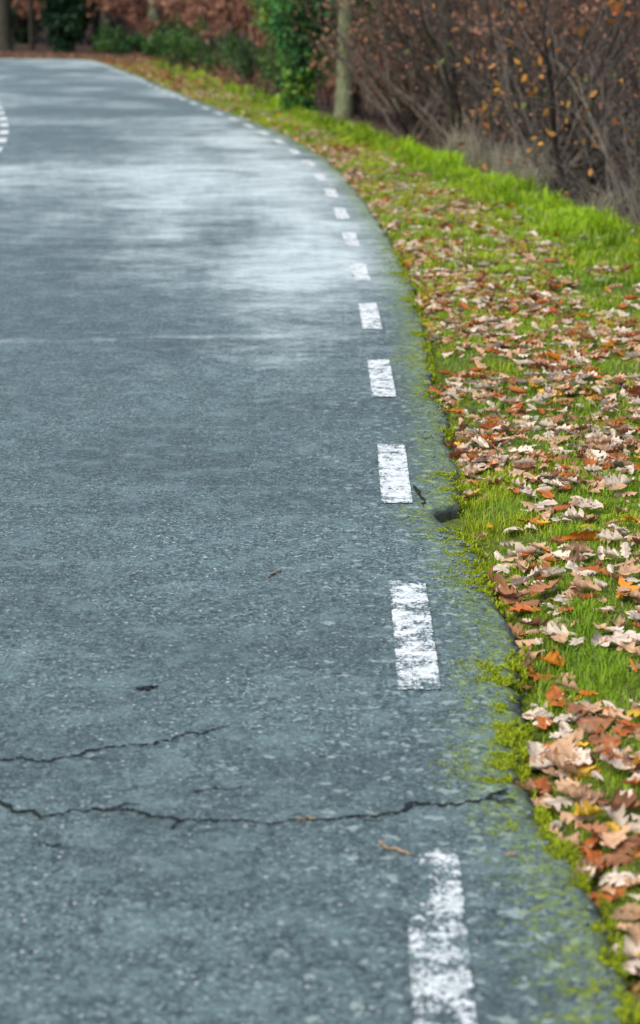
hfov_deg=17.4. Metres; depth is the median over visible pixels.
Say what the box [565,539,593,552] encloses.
fallen leaf
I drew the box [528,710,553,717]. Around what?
fallen leaf
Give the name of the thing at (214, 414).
road
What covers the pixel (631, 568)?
fallen leaf
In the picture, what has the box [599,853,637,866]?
fallen leaf
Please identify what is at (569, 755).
fallen leaf
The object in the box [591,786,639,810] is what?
fallen leaf
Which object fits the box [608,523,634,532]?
fallen leaf
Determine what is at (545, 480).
fallen leaf
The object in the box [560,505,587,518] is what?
fallen leaf
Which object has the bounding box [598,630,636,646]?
fallen leaf
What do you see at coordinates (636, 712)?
fallen leaf
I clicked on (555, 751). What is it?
fallen leaf
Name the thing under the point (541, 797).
fallen leaf
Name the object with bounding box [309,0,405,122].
withered oak shrub
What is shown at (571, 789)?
fallen leaf
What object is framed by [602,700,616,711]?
fallen leaf
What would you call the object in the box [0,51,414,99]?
fallen leaves
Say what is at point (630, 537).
fallen leaf
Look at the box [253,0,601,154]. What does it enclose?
bare shrub
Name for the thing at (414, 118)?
bare shrub
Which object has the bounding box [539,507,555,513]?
fallen leaf
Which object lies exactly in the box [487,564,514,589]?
fallen leaf
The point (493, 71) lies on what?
bare tree
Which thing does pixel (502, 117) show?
bare shrub
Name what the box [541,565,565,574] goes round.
fallen leaf
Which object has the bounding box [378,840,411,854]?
twig
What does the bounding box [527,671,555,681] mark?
fallen leaf
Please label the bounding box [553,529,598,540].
fallen leaf
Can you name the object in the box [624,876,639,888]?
fallen leaf
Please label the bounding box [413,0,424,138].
bare tree
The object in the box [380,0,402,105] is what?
bare tree
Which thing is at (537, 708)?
fallen leaf
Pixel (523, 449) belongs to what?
fallen leaf
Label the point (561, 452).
fallen leaf
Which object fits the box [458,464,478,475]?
fallen leaf
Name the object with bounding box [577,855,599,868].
fallen leaf
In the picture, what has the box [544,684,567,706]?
fallen leaf
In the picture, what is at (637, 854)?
fallen leaf
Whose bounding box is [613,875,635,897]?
fallen leaf
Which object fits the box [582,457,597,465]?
fallen leaf
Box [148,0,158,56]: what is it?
bare tree
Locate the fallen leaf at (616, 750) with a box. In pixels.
[612,747,626,756]
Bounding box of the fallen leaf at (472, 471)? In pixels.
[464,467,485,476]
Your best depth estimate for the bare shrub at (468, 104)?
27.52 m
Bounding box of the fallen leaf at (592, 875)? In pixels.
[586,868,594,881]
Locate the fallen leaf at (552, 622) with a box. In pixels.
[540,620,556,629]
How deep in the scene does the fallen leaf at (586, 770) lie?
4.59 m
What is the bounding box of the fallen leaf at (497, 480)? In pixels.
[486,478,514,484]
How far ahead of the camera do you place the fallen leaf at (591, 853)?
4.17 m
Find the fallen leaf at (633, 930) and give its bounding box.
[626,919,639,944]
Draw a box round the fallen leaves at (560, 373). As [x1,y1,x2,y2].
[92,57,639,1005]
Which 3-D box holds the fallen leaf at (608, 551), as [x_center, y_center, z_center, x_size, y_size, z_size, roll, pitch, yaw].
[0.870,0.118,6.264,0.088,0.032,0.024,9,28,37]
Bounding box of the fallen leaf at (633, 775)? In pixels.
[627,772,639,781]
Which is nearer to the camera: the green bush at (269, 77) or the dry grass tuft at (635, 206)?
the dry grass tuft at (635, 206)
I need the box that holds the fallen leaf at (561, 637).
[551,633,567,642]
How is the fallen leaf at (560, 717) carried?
on the ground at (322, 111)
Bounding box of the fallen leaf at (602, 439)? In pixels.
[587,434,612,448]
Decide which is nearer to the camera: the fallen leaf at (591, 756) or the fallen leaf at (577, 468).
the fallen leaf at (591, 756)
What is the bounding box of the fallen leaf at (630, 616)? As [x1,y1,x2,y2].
[625,611,639,621]
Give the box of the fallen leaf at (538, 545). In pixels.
[529,541,550,550]
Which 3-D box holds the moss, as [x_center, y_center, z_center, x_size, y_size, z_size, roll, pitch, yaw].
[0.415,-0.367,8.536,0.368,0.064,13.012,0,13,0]
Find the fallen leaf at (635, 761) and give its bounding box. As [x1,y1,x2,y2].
[633,753,639,763]
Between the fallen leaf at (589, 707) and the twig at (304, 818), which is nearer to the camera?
the twig at (304, 818)
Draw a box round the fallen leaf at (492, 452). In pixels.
[481,450,496,460]
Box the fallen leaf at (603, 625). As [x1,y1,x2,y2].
[589,621,623,633]
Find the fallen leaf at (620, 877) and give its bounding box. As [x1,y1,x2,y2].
[607,871,639,885]
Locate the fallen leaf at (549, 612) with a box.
[547,608,569,615]
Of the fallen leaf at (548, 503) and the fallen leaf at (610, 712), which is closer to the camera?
the fallen leaf at (610, 712)
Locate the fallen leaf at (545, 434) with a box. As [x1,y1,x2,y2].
[543,431,556,437]
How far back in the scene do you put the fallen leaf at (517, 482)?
7.21 m
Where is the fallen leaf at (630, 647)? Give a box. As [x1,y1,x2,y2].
[617,641,639,655]
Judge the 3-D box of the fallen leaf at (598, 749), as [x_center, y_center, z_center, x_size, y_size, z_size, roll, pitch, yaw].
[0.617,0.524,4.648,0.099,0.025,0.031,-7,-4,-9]
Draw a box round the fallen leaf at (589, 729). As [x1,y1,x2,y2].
[575,722,599,733]
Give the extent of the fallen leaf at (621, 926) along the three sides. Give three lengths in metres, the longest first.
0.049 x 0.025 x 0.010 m
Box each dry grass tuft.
[421,109,490,163]
[435,131,484,151]
[440,125,507,168]
[444,129,483,161]
[465,139,547,174]
[476,135,540,180]
[495,132,561,182]
[500,158,548,187]
[503,148,576,188]
[556,177,631,215]
[592,164,639,222]
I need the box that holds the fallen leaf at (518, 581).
[510,575,533,585]
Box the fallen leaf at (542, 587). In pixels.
[529,573,567,592]
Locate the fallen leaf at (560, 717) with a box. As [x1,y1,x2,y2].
[552,714,569,721]
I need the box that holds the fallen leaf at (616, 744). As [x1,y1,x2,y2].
[601,737,621,753]
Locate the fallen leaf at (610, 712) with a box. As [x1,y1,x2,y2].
[599,708,633,720]
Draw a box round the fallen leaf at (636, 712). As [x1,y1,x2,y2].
[626,709,639,716]
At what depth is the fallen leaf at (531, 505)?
6.90 m
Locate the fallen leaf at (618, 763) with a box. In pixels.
[611,758,630,769]
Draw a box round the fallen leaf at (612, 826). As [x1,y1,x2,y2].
[606,820,621,830]
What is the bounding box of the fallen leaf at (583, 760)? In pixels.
[564,753,591,764]
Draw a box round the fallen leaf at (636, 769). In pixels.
[628,754,639,772]
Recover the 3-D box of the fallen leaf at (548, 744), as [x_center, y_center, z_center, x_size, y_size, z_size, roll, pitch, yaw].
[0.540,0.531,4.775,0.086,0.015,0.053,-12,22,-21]
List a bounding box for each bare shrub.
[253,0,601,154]
[282,0,577,138]
[295,0,536,143]
[314,0,598,164]
[342,0,639,180]
[355,0,461,124]
[355,0,485,114]
[361,0,470,113]
[365,4,460,94]
[367,0,637,163]
[368,0,465,102]
[388,0,595,134]
[389,0,512,130]
[402,0,639,188]
[409,2,517,110]
[425,0,591,154]
[425,0,625,124]
[425,0,639,218]
[452,0,639,214]
[456,0,639,195]
[462,0,639,197]
[470,0,639,178]
[470,0,639,219]
[485,0,639,187]
[491,0,639,158]
[493,0,639,203]
[494,0,636,149]
[515,1,639,211]
[515,14,639,194]
[556,2,637,158]
[577,0,639,103]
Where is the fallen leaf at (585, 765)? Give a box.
[578,763,600,775]
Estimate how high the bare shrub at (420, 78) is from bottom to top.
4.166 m
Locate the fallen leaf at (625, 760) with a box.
[622,752,639,769]
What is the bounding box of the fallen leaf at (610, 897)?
[592,892,622,905]
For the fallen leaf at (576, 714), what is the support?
on the ground at (322, 111)
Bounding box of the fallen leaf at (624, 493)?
[618,491,639,497]
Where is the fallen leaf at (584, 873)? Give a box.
[573,866,595,875]
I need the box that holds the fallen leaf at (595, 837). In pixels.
[577,832,600,852]
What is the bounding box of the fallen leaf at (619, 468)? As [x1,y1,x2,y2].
[612,467,637,471]
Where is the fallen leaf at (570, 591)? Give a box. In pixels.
[561,580,584,596]
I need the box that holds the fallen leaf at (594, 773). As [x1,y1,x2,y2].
[591,770,603,779]
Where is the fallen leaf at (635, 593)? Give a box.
[618,590,639,598]
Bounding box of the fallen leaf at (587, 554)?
[578,551,602,555]
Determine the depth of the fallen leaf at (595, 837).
4.25 m
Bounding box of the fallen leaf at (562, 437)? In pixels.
[553,435,573,443]
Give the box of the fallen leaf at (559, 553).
[550,550,570,557]
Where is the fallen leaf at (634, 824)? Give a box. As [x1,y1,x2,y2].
[625,821,639,833]
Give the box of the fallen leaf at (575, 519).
[567,514,593,521]
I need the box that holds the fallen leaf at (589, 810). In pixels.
[572,800,603,815]
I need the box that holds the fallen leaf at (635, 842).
[620,836,639,848]
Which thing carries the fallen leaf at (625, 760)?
on the ground at (322, 111)
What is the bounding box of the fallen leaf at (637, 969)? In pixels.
[625,959,639,974]
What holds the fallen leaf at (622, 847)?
on the ground at (322, 111)
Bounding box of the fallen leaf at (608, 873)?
[594,872,637,883]
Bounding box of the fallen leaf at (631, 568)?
[615,560,639,574]
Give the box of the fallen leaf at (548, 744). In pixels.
[541,740,555,750]
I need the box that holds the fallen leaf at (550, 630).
[542,622,575,635]
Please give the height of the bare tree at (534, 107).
14.571 m
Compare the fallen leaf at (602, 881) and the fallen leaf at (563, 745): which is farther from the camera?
the fallen leaf at (563, 745)
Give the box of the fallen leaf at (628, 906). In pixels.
[609,902,639,915]
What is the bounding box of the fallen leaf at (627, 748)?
[606,745,631,758]
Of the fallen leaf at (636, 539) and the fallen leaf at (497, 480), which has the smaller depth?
the fallen leaf at (636, 539)
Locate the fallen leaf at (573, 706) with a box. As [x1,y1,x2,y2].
[565,701,601,714]
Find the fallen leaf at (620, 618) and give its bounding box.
[607,612,624,625]
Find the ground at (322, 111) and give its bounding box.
[0,9,639,998]
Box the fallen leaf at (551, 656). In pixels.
[541,651,564,666]
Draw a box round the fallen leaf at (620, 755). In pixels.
[607,753,623,770]
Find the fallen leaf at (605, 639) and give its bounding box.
[598,635,615,643]
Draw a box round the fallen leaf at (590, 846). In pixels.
[584,840,595,854]
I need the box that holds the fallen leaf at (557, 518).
[544,516,571,521]
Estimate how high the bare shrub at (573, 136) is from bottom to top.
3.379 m
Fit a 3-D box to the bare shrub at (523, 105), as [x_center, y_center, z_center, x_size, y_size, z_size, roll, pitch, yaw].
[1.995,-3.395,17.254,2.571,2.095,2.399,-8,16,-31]
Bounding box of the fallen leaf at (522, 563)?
[516,559,526,572]
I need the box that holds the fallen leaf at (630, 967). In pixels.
[620,959,639,973]
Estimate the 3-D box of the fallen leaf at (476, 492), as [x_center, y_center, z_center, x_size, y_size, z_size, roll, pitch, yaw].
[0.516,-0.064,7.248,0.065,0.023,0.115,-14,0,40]
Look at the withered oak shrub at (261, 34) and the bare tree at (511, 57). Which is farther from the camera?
the withered oak shrub at (261, 34)
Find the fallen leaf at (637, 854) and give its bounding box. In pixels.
[632,847,639,856]
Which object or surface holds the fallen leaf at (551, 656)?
on the ground at (322, 111)
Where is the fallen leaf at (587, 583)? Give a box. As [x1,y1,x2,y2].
[568,574,600,590]
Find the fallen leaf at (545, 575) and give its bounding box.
[539,567,554,577]
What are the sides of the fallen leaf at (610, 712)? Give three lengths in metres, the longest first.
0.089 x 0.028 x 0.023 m
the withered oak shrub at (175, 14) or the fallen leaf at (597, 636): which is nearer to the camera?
the fallen leaf at (597, 636)
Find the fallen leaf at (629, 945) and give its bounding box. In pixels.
[613,935,639,958]
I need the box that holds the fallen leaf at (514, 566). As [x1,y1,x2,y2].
[502,563,528,567]
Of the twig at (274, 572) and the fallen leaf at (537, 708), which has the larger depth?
the twig at (274, 572)
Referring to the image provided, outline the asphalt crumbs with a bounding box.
[384,259,634,1022]
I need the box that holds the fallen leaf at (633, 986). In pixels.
[629,982,639,994]
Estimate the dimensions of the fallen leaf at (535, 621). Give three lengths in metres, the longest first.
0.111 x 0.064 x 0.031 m
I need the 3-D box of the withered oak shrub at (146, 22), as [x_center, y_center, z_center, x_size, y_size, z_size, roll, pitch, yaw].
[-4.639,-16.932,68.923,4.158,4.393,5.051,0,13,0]
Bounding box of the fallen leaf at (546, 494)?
[536,489,553,498]
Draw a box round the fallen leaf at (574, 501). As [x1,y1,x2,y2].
[569,498,578,508]
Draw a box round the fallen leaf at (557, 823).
[549,820,565,831]
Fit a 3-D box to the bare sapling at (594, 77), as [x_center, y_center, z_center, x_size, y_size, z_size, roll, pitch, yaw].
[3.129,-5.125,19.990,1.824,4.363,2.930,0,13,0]
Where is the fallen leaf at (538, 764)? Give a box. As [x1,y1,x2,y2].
[529,758,553,768]
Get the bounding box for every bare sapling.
[482,0,537,164]
[494,0,639,193]
[544,0,639,186]
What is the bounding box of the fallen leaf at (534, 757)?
[525,755,545,764]
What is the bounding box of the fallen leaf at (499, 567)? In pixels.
[493,564,510,572]
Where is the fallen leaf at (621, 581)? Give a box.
[615,575,638,597]
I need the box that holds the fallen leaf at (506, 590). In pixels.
[489,580,517,596]
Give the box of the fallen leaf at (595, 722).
[578,716,619,729]
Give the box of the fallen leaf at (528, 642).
[515,638,542,649]
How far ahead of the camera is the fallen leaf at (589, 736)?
4.77 m
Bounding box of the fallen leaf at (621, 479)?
[603,473,633,486]
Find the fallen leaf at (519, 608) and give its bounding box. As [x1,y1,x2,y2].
[505,602,540,612]
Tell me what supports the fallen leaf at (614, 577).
on the ground at (322, 111)
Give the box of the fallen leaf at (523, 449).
[505,445,532,451]
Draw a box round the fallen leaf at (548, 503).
[534,499,557,507]
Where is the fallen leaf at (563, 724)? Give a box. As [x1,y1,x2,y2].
[557,720,572,730]
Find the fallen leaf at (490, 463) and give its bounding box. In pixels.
[486,459,510,465]
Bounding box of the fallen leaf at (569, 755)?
[566,752,580,759]
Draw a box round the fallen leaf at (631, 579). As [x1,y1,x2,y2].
[621,576,639,581]
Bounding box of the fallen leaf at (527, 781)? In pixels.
[515,779,532,789]
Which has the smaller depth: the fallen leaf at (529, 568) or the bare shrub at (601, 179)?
the fallen leaf at (529, 568)
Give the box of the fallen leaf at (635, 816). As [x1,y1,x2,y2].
[631,813,639,822]
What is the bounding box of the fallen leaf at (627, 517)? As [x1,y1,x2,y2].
[618,516,634,519]
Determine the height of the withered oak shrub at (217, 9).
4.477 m
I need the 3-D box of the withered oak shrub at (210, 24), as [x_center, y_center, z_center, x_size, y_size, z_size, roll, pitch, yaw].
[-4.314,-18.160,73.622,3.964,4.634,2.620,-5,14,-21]
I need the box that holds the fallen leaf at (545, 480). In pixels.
[542,479,568,483]
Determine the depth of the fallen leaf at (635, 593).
5.81 m
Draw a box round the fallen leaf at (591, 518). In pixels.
[580,514,599,520]
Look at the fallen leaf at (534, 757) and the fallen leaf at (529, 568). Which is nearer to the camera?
the fallen leaf at (534, 757)
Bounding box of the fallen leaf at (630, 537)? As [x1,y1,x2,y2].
[627,533,639,542]
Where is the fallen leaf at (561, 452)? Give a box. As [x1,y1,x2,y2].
[548,450,575,455]
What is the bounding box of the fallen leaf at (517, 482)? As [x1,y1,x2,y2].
[511,478,530,488]
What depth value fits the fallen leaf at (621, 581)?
5.89 m
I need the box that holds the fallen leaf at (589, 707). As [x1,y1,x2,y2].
[582,701,602,712]
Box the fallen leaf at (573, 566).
[565,560,592,575]
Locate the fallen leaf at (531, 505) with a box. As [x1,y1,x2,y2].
[520,501,541,511]
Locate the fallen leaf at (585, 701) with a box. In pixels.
[574,699,590,703]
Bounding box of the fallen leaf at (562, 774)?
[555,770,574,779]
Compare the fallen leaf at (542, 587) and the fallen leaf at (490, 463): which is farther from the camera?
the fallen leaf at (490, 463)
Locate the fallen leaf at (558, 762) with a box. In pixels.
[544,750,585,774]
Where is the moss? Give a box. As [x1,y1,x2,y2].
[373,246,639,1023]
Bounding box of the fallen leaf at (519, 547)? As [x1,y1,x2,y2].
[506,542,545,557]
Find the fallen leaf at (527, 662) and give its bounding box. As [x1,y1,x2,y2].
[521,655,533,666]
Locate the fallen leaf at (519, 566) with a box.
[518,560,528,572]
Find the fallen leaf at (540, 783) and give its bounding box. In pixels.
[533,775,553,792]
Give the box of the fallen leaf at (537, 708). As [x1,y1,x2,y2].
[533,704,544,713]
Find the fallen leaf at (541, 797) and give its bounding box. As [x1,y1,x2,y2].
[537,795,547,804]
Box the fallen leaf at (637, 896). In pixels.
[627,893,639,899]
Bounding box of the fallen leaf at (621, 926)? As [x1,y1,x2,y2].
[616,922,631,929]
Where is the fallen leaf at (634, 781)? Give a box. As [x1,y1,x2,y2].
[620,776,639,784]
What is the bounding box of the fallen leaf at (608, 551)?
[599,545,620,557]
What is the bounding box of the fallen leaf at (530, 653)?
[520,649,544,660]
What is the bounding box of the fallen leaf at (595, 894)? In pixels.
[586,892,606,905]
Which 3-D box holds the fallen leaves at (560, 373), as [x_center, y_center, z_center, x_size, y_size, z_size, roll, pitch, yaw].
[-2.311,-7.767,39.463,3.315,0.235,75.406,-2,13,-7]
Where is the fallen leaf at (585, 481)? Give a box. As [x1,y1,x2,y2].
[581,479,596,486]
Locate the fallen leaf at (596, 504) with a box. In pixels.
[575,497,602,508]
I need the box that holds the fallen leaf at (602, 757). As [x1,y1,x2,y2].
[599,753,613,763]
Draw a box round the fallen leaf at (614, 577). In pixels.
[606,571,626,581]
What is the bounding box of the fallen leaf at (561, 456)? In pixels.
[551,454,569,462]
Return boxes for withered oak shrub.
[10,0,42,36]
[10,2,25,43]
[13,0,50,46]
[27,3,106,44]
[80,0,180,53]
[106,0,175,37]
[123,0,210,42]
[126,0,214,56]
[128,8,167,42]
[158,5,200,37]
[160,0,228,56]
[161,0,254,69]
[162,0,335,90]
[195,0,268,74]
[238,0,288,84]
[248,2,428,83]
[251,0,371,81]
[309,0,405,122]
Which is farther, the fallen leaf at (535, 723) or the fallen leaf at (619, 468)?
the fallen leaf at (619, 468)
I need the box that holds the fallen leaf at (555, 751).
[538,747,564,758]
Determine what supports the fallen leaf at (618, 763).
on the ground at (322, 111)
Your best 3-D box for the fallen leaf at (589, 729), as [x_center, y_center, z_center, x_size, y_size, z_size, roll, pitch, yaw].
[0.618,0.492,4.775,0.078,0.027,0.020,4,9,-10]
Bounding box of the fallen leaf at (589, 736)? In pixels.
[587,734,599,740]
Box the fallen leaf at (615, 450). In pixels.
[606,445,621,452]
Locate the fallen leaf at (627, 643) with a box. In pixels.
[615,635,638,651]
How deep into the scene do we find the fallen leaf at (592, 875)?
4.05 m
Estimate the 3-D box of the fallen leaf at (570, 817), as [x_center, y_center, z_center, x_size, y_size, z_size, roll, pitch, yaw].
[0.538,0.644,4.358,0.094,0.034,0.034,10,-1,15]
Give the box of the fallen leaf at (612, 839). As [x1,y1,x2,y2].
[598,820,633,847]
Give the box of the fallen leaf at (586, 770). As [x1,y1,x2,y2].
[568,764,597,779]
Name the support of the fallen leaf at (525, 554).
on the ground at (322, 111)
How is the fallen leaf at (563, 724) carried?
on the ground at (322, 111)
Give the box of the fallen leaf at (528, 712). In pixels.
[521,710,535,718]
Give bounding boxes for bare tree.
[0,0,13,50]
[28,0,34,49]
[93,3,100,51]
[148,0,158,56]
[334,0,353,118]
[353,24,364,114]
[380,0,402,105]
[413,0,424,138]
[440,0,458,144]
[492,30,503,110]
[499,0,526,167]
[531,22,545,160]
[579,0,618,201]
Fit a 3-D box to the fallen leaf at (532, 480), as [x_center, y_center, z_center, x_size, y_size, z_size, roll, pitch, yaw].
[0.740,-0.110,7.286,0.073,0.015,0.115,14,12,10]
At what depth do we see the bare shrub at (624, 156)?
24.27 m
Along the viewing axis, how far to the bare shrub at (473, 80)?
25.66 m
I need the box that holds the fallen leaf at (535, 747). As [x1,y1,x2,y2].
[525,741,548,759]
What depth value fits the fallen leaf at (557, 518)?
6.74 m
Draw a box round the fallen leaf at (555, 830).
[540,822,561,839]
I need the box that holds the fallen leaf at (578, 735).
[557,724,589,757]
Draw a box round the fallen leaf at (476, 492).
[462,488,480,496]
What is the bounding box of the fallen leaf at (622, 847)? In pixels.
[610,834,639,855]
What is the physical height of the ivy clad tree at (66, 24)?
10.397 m
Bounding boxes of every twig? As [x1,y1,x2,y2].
[267,569,280,577]
[297,814,315,819]
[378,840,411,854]
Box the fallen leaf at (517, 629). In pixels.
[508,623,526,635]
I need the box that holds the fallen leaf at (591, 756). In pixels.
[575,748,600,760]
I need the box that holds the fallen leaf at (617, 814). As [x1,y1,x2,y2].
[600,802,628,828]
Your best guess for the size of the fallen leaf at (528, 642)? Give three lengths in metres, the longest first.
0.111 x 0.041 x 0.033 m
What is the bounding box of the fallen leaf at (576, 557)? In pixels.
[566,550,591,561]
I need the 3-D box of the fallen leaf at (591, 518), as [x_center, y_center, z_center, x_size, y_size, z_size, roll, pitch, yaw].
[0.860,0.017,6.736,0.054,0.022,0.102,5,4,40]
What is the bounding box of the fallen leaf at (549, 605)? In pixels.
[537,603,556,608]
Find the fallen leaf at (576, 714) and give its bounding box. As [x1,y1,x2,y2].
[563,711,587,718]
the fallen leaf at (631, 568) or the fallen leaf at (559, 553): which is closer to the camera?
the fallen leaf at (631, 568)
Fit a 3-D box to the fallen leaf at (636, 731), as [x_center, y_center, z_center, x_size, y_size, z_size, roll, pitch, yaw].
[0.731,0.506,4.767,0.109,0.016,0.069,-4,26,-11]
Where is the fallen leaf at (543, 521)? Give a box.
[534,519,549,523]
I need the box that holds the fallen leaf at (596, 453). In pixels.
[585,449,604,457]
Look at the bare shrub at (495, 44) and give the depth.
32.38 m
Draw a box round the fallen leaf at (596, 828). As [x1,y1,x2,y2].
[572,820,608,833]
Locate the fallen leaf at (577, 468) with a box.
[569,466,584,473]
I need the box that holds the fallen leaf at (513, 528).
[502,527,522,532]
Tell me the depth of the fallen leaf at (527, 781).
4.53 m
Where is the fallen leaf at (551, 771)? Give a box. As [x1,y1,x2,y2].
[536,767,567,776]
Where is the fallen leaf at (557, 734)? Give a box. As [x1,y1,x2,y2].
[549,730,571,737]
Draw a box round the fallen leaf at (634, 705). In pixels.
[627,701,639,709]
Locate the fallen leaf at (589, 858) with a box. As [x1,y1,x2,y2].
[586,854,605,866]
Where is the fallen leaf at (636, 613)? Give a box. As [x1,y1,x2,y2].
[629,610,639,618]
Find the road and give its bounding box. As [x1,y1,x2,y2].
[0,58,637,1023]
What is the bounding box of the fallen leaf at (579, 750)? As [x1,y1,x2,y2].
[570,746,591,758]
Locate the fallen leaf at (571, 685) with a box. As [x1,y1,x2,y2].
[555,676,581,690]
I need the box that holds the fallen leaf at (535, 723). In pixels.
[532,713,551,724]
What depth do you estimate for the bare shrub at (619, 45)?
25.83 m
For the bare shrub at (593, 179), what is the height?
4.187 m
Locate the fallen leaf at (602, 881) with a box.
[597,872,616,886]
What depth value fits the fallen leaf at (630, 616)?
5.69 m
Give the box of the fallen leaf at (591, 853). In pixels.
[580,845,605,872]
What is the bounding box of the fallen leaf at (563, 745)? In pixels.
[544,733,577,756]
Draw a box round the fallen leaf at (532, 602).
[512,599,548,611]
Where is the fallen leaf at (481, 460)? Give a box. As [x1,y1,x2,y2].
[471,455,488,463]
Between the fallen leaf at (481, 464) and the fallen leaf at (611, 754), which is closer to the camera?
the fallen leaf at (611, 754)
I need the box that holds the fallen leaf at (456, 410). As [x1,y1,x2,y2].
[443,407,464,413]
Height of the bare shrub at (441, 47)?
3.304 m
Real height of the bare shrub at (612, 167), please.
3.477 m
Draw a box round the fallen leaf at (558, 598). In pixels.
[554,593,573,606]
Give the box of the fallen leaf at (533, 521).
[513,516,542,525]
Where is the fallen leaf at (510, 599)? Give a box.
[499,592,526,604]
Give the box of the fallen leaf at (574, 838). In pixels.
[562,831,579,844]
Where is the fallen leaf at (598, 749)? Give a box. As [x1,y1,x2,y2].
[585,741,619,754]
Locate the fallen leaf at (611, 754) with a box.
[604,749,636,759]
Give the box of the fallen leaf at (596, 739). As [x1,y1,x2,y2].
[587,729,619,744]
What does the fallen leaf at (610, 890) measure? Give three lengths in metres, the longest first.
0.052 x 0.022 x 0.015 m
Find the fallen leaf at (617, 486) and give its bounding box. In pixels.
[607,482,626,489]
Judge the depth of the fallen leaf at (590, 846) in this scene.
4.21 m
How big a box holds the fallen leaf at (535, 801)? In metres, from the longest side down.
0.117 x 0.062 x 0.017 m
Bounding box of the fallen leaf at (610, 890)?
[597,884,614,895]
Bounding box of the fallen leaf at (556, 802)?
[543,796,578,810]
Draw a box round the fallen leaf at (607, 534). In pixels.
[598,529,629,540]
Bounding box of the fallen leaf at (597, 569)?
[578,565,606,574]
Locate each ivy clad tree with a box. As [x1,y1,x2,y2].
[10,0,44,43]
[34,0,102,52]
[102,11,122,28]
[244,0,379,110]
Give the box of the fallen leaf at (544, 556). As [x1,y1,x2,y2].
[538,553,553,563]
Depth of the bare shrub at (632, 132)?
25.92 m
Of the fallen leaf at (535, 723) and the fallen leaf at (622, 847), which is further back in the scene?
the fallen leaf at (535, 723)
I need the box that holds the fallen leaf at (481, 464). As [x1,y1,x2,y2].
[474,462,495,467]
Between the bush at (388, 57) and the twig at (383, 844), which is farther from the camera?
the bush at (388, 57)
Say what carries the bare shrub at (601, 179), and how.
on the ground at (322, 111)
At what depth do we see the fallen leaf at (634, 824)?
4.24 m
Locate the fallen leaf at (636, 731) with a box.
[625,728,639,739]
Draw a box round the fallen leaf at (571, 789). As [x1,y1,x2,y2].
[550,783,590,799]
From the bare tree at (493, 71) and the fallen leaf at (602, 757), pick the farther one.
the bare tree at (493, 71)
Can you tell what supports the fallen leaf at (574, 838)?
on the ground at (322, 111)
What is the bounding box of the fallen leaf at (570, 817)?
[558,810,595,828]
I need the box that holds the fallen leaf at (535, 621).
[516,617,549,626]
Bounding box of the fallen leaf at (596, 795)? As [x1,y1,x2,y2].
[580,783,607,807]
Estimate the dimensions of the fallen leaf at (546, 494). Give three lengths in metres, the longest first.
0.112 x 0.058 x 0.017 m
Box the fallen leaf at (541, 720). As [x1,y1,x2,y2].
[536,716,551,729]
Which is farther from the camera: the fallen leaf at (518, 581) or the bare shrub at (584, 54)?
the bare shrub at (584, 54)
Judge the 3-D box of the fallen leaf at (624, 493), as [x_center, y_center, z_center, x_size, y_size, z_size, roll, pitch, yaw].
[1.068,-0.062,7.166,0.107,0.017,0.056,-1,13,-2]
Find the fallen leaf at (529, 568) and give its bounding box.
[516,561,538,570]
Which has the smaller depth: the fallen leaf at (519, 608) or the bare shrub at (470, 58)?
the fallen leaf at (519, 608)
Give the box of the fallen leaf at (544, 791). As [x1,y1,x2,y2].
[536,789,550,794]
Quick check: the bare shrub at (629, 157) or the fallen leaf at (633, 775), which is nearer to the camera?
the fallen leaf at (633, 775)
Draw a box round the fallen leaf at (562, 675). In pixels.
[554,672,575,680]
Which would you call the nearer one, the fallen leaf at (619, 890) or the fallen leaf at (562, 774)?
the fallen leaf at (619, 890)
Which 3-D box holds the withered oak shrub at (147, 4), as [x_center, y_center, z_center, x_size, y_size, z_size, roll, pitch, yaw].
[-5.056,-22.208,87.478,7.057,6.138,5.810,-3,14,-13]
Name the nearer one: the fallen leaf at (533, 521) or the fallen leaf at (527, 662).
the fallen leaf at (527, 662)
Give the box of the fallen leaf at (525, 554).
[517,549,536,556]
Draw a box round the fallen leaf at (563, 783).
[555,775,595,788]
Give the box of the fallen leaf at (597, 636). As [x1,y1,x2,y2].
[591,629,606,645]
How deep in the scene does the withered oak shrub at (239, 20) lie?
56.42 m
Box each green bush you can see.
[91,23,117,53]
[100,16,172,56]
[137,12,208,61]
[157,12,264,74]
[189,22,276,83]
[212,24,317,99]
[305,20,394,106]
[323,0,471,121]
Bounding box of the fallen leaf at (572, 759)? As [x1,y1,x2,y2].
[563,753,579,763]
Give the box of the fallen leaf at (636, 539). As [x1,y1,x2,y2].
[630,537,639,542]
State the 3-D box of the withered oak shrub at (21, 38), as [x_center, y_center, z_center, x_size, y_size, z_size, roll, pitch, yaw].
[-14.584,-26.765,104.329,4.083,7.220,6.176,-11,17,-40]
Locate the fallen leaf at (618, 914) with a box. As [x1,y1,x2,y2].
[606,907,639,920]
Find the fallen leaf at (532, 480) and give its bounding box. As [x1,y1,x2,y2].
[525,477,542,482]
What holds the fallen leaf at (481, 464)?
on the ground at (322, 111)
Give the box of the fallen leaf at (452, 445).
[445,440,459,448]
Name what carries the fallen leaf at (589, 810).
on the ground at (322, 111)
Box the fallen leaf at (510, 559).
[500,557,524,560]
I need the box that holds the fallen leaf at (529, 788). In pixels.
[514,778,539,791]
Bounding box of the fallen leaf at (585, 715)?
[568,710,593,719]
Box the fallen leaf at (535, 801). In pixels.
[531,797,552,809]
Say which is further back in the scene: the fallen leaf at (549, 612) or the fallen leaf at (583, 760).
the fallen leaf at (549, 612)
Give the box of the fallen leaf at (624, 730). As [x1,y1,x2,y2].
[614,720,639,735]

